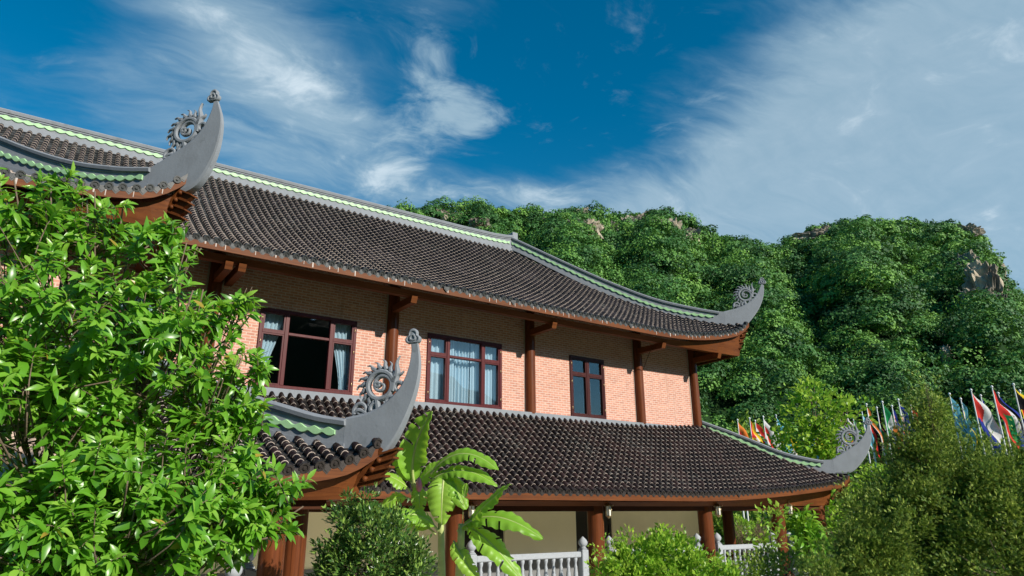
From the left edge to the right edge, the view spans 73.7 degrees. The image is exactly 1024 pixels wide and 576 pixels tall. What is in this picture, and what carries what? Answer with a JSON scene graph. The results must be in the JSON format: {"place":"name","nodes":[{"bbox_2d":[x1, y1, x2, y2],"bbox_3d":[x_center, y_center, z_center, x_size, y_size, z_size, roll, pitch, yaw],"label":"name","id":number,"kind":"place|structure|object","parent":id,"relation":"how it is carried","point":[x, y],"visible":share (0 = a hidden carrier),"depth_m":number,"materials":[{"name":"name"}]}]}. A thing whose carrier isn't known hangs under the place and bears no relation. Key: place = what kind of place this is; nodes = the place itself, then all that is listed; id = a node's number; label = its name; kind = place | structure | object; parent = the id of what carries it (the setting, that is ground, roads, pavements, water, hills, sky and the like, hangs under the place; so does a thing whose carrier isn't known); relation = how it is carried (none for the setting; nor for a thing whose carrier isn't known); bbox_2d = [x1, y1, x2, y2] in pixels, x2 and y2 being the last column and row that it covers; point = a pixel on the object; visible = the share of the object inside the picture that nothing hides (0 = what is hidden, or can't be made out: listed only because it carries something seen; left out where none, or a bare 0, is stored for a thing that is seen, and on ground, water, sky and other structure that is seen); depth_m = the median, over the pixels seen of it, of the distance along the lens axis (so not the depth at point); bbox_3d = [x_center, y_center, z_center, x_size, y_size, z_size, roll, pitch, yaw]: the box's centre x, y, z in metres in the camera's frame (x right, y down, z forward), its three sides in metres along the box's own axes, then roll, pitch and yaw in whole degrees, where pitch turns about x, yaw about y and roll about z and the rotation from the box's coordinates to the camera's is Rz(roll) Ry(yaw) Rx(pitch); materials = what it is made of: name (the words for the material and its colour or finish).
{"place":"outdoors","nodes":[
{"label":"outdoors","id":0,"kind":"place"},
{"bbox_2d":[0,0,1023,293],"label":"sky","id":1,"kind":"structure","parent":0,"point":[765,120],"materials":[{"name":"blue"}]},
{"bbox_2d":[430,207,1010,370],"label":"cliff","id":2,"kind":"structure","parent":0,"point":[983,276],"depth_m":168.34,"materials":[{"name":"stone"}]},
{"bbox_2d":[495,220,1023,468],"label":"hill","id":3,"kind":"structure","parent":0,"point":[720,403],"depth_m":112.48,"materials":[{"name":"green plant"}]},
{"bbox_2d":[386,195,1023,535],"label":"forest","id":4,"kind":"object","parent":3,"relation":"on","point":[846,251],"visible":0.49,"depth_m":140.40,"materials":[{"name":"green plant"}]},
{"bbox_2d":[720,536,1018,574],"bbox_3d":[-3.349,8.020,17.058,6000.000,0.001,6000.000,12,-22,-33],"label":"ground","id":5,"kind":"structure","parent":0,"point":[918,554],"depth_m":30.99,"materials":[{"name":"green plant"}]},
{"bbox_2d":[0,161,316,575],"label":"leafy tree","id":6,"kind":"object","parent":5,"relation":"on","point":[107,516],"visible":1,"depth_m":5.04,"materials":[{"name":"green plant"}]},
{"bbox_2d":[303,483,439,575],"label":"shrub","id":7,"kind":"object","parent":5,"relation":"on","point":[352,548],"visible":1,"depth_m":8.32,"materials":[{"name":"green plant"}]},
{"bbox_2d":[382,411,439,561],"bbox_3d":[-1.805,4.296,12.186,1.099,4.050,1.234,-1,-18,2],"label":"banana plant","id":8,"kind":"object","parent":5,"relation":"on","point":[411,461],"visible":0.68,"depth_m":12.39,"materials":[{"name":"green plant"}]},
{"bbox_2d":[0,89,871,575],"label":"temple building","id":9,"kind":"structure","parent":5,"relation":"on","point":[376,331],"depth_m":20.03,"materials":[{"name":"tile"}]},
{"bbox_2d":[59,276,165,320],"bbox_3d":[-9.336,0.856,15.259,2.600,2.030,0.316,12,-22,-33],"label":"window","id":10,"kind":"structure","parent":9,"relation":"in","point":[66,282],"depth_m":15.52,"materials":[{"name":"brown glass"}]},
{"bbox_2d":[225,566,242,575],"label":"stone balustrade","id":11,"kind":"object","parent":9,"relation":"on","point":[234,572],"visible":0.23,"depth_m":9.46,"materials":[{"name":"stone"}]},
{"bbox_2d":[240,549,256,575],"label":"stone balustrade","id":12,"kind":"object","parent":9,"relation":"on","point":[250,570],"visible":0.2,"depth_m":12.65,"materials":[{"name":"stone"}]},
{"bbox_2d":[253,307,356,394],"bbox_3d":[-5.382,1.696,17.859,2.583,2.030,0.311,12,-22,-33],"label":"window","id":13,"kind":"structure","parent":9,"relation":"in","point":[342,333],"depth_m":17.93,"materials":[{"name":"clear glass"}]},
{"bbox_2d":[425,333,501,408],"bbox_3d":[-1.484,2.546,20.487,2.603,2.030,0.421,12,-22,-33],"label":"window","id":14,"kind":"structure","parent":9,"relation":"in","point":[447,363],"depth_m":20.55,"materials":[{"name":"clear glass"}]},
{"bbox_2d":[468,502,476,517],"bbox_3d":[-0.940,5.131,15.902,0.306,0.510,0.265,12,-22,-33],"label":"hanging lantern","id":15,"kind":"object","parent":9,"relation":"hanging from","point":[471,507],"visible":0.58,"depth_m":15.84,"materials":[{"name":"white glass"}]},
{"bbox_2d":[464,512,502,555],"bbox_3d":[-1.040,6.879,19.266,1.890,1.870,0.090,12,-22,-33],"label":"ground window","id":16,"kind":"structure","parent":9,"relation":"in","point":[498,532],"depth_m":19.44,"materials":[{"name":"black glass"}]},
{"bbox_2d":[465,536,588,575],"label":"stone balustrade","id":17,"kind":"object","parent":9,"relation":"on","point":[581,554],"visible":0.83,"depth_m":17.02,"materials":[{"name":"stone"}]},
{"bbox_2d":[569,355,606,418],"bbox_3d":[2.487,3.370,23.040,1.523,2.030,0.316,12,-22,-33],"label":"window","id":18,"kind":"structure","parent":9,"relation":"in","point":[585,373],"depth_m":22.99,"materials":[{"name":"brown wood"}]},
{"bbox_2d":[576,511,611,550],"bbox_3d":[2.558,7.918,21.537,1.510,2.450,0.100,12,-22,-33],"label":"door","id":19,"kind":"structure","parent":9,"relation":"in","point":[581,516],"depth_m":21.46,"materials":[{"name":"brown wood"}]},
{"bbox_2d":[604,503,613,517],"bbox_3d":[2.571,5.878,18.214,0.306,0.510,0.265,12,-22,-33],"label":"hanging lantern","id":20,"kind":"object","parent":9,"relation":"hanging from","point":[608,509],"visible":0.98,"depth_m":18.15,"materials":[{"name":"white glass"}]},
{"bbox_2d":[605,533,702,565],"bbox_3d":[4.043,7.653,19.108,3.741,1.425,0.251,12,-22,-33],"label":"stone balustrade","id":21,"kind":"object","parent":9,"relation":"on","point":[696,535],"visible":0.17,"depth_m":19.63,"materials":[{"name":"stone"}]},
{"bbox_2d":[713,502,722,516],"bbox_3d":[6.215,6.652,20.612,0.306,0.510,0.265,12,-22,-33],"label":"hanging lantern","id":22,"kind":"object","parent":9,"relation":"hanging from","point":[717,506],"visible":0.98,"depth_m":20.55,"materials":[{"name":"white glass"}]},
{"bbox_2d":[714,532,779,575],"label":"stone balustrade","id":23,"kind":"object","parent":9,"relation":"on","point":[728,548],"visible":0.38,"depth_m":20.96,"materials":[{"name":"stone"}]},
{"bbox_2d":[786,500,793,515],"bbox_3d":[9.175,7.263,22.567,0.306,0.510,0.265,12,-22,-33],"label":"hanging lantern","id":24,"kind":"object","parent":9,"relation":"hanging from","point":[789,512],"visible":0.82,"depth_m":22.50,"materials":[{"name":"white glass"}]},
{"bbox_2d":[786,531,806,575],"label":"stone balustrade","id":25,"kind":"object","parent":9,"relation":"on","point":[789,542],"visible":0.14,"depth_m":22.45,"materials":[{"name":"stone"}]},
{"bbox_2d":[392,448,543,575],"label":"banana plant","id":26,"kind":"object","parent":5,"relation":"on","point":[447,491],"visible":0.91,"depth_m":11.50,"materials":[{"name":"green plant"}]},
{"bbox_2d":[587,533,626,575],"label":"bare shrub","id":27,"kind":"object","parent":5,"relation":"on","point":[611,541],"visible":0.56,"depth_m":16.38,"materials":[{"name":"green plant"}]},
{"bbox_2d":[584,522,740,575],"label":"round bush","id":28,"kind":"object","parent":5,"relation":"on","point":[657,547],"visible":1,"depth_m":12.25,"materials":[{"name":"green plant"}]},
{"bbox_2d":[720,513,760,560],"bbox_3d":[11.045,12.006,32.937,1.946,2.245,1.490,1,-18,-3],"label":"garden tree","id":29,"kind":"object","parent":5,"relation":"on","point":[744,520],"visible":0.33,"depth_m":32.75,"materials":[{"name":"green plant"}]},
{"bbox_2d":[712,511,769,552],"bbox_3d":[13.494,13.849,40.262,6.825,3.777,3.790,6,-19,-17],"label":"garden tree","id":30,"kind":"object","parent":5,"relation":"on","point":[717,521],"visible":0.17,"depth_m":39.82,"materials":[{"name":"green plant"}]},
{"bbox_2d":[737,419,748,437],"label":"flagpole","id":31,"kind":"object","parent":5,"relation":"on","point":[742,430],"visible":0.25,"depth_m":61.68,"materials":[{"name":"orange fabric"}]},
{"bbox_2d":[734,519,771,566],"bbox_3d":[10.302,10.939,29.501,2.043,2.153,1.850,0,-18,-2],"label":"bare shrub","id":32,"kind":"object","parent":5,"relation":"on","point":[748,541],"visible":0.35,"depth_m":29.45,"materials":[{"name":"green plant"}]},
{"bbox_2d":[749,417,762,520],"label":"flagpole","id":33,"kind":"object","parent":5,"relation":"on","point":[755,436],"visible":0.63,"depth_m":60.69,"materials":[{"name":"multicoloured fabric"}]},
{"bbox_2d":[754,420,767,514],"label":"flagpole","id":34,"kind":"object","parent":5,"relation":"on","point":[759,429],"visible":0.33,"depth_m":63.86,"materials":[{"name":"red fabric"}]},
{"bbox_2d":[727,410,799,513],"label":"garden tree","id":35,"kind":"object","parent":5,"relation":"on","point":[734,429],"visible":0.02,"depth_m":67.62,"materials":[{"name":"green plant"}]},
{"bbox_2d":[721,543,809,575],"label":"bush","id":36,"kind":"object","parent":5,"relation":"on","point":[762,565],"visible":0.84,"depth_m":14.36,"materials":[{"name":"green plant"}]},
{"bbox_2d":[762,416,778,448],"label":"flagpole","id":37,"kind":"object","parent":5,"relation":"on","point":[767,430],"visible":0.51,"depth_m":59.63,"materials":[{"name":"white fabric"}]},
{"bbox_2d":[746,498,795,575],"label":"sapling","id":38,"kind":"object","parent":5,"relation":"on","point":[765,540],"visible":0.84,"depth_m":18.95,"materials":[{"name":"green plant"}]},
{"bbox_2d":[775,414,791,452],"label":"flagpole","id":39,"kind":"object","parent":5,"relation":"on","point":[779,433],"visible":0.14,"depth_m":58.59,"materials":[{"name":"teal"}]},
{"bbox_2d":[760,489,854,536],"bbox_3d":[16.777,12.777,37.918,5.901,3.848,3.238,-2,-18,7],"label":"garden tree","id":40,"kind":"object","parent":5,"relation":"on","point":[832,508],"visible":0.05,"depth_m":37.36,"materials":[{"name":"green plant"}]},
{"bbox_2d":[785,503,835,572],"bbox_3d":[9.782,8.421,22.528,1.633,2.562,2.427,5,-19,-15],"label":"broadleaf shrub","id":41,"kind":"object","parent":5,"relation":"on","point":[811,535],"visible":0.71,"depth_m":22.50,"materials":[{"name":"green plant"}]},
{"bbox_2d":[756,370,877,549],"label":"garden tree","id":42,"kind":"object","parent":5,"relation":"on","point":[812,436],"visible":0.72,"depth_m":41.49,"materials":[{"name":"green plant"}]},
{"bbox_2d":[787,492,939,575],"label":"juniper tree","id":43,"kind":"object","parent":5,"relation":"on","point":[855,550],"visible":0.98,"depth_m":12.65,"materials":[{"name":"green plant"}]},
{"bbox_2d":[838,462,888,523],"bbox_3d":[13.266,8.000,23.734,4.186,4.089,2.567,12,-22,-33],"label":"light bush","id":44,"kind":"object","parent":5,"relation":"on","point":[878,466],"visible":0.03,"depth_m":24.00,"materials":[{"name":"green plant"}]},
{"bbox_2d":[861,412,873,467],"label":"flagpole","id":45,"kind":"object","parent":5,"relation":"on","point":[863,418],"visible":0.24,"depth_m":55.48,"materials":[{"name":"teal"}]},
{"bbox_2d":[865,403,883,474],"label":"flagpole","id":46,"kind":"object","parent":5,"relation":"on","point":[875,430],"visible":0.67,"depth_m":49.30,"materials":[{"name":"multicoloured fabric"}]},
{"bbox_2d":[875,406,898,537],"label":"flagpole","id":47,"kind":"object","parent":5,"relation":"on","point":[882,429],"visible":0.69,"depth_m":51.66,"materials":[{"name":"fabric"}]},
{"bbox_2d":[827,418,949,490],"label":"garden tree","id":48,"kind":"object","parent":5,"relation":"on","point":[866,459],"visible":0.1,"depth_m":57.69,"materials":[{"name":"green plant"}]},
{"bbox_2d":[881,401,901,448],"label":"flagpole","id":49,"kind":"object","parent":5,"relation":"on","point":[887,415],"visible":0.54,"depth_m":48.72,"materials":[{"name":"green fabric"}]},
{"bbox_2d":[891,405,905,443],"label":"flagpole","id":50,"kind":"object","parent":5,"relation":"on","point":[895,418],"visible":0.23,"depth_m":49.88,"materials":[{"name":"white metal"}]},
{"bbox_2d":[897,399,921,526],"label":"flagpole","id":51,"kind":"object","parent":5,"relation":"on","point":[903,412],"visible":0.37,"depth_m":50.69,"materials":[{"name":"blue fabric"}]},
{"bbox_2d":[831,348,1022,575],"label":"juniper tree","id":52,"kind":"object","parent":5,"relation":"on","point":[924,466],"visible":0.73,"depth_m":13.58,"materials":[{"name":"green plant"}]},
{"bbox_2d":[892,385,978,454],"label":"garden tree","id":53,"kind":"object","parent":5,"relation":"on","point":[921,388],"visible":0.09,"depth_m":59.45,"materials":[{"name":"green plant"}]},
{"bbox_2d":[948,393,969,462],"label":"flagpole","id":54,"kind":"object","parent":5,"relation":"on","point":[957,415],"visible":0.48,"depth_m":46.67,"materials":[{"name":"teal"}]},
{"bbox_2d":[909,416,1023,575],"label":"juniper tree","id":55,"kind":"object","parent":5,"relation":"on","point":[1011,535],"visible":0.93,"depth_m":12.62,"materials":[{"name":"green plant"}]},
{"bbox_2d":[959,398,977,450],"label":"flagpole","id":56,"kind":"object","parent":5,"relation":"on","point":[966,417],"visible":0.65,"depth_m":48.65,"materials":[{"name":"teal"}]},
{"bbox_2d":[950,423,1022,465],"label":"garden tree","id":57,"kind":"object","parent":5,"relation":"on","point":[1004,433],"visible":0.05,"depth_m":55.91,"materials":[{"name":"green plant"}]},
{"bbox_2d":[970,389,1003,454],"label":"flagpole","id":58,"kind":"object","parent":5,"relation":"on","point":[983,414],"visible":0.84,"depth_m":45.60,"materials":[{"name":"multicoloured fabric"}]},
{"bbox_2d":[990,385,1023,454],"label":"flag","id":59,"kind":"object","parent":5,"relation":"on","point":[1005,412],"visible":0.78,"depth_m":45.46,"materials":[{"name":"fabric"}]},
{"bbox_2d":[997,392,1023,451],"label":"flagpole","id":60,"kind":"object","parent":5,"relation":"on","point":[1015,411],"visible":0.24,"depth_m":47.55,"materials":[{"name":"blue fabric"}]},
{"bbox_2d":[1012,383,1023,431],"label":"flagpole","id":61,"kind":"object","parent":5,"relation":"on","point":[1019,399],"visible":1,"depth_m":45.65,"materials":[{"name":"multicoloured fabric"}]},
{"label":"pavement","id":62,"kind":"structure","parent":0,"visible":0},
{"bbox_2d":[0,432,55,532],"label":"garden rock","id":63,"kind":"object","parent":62,"relation":"on","point":[22,456],"visible":0.08,"depth_m":7.23,"materials":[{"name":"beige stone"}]}
]}

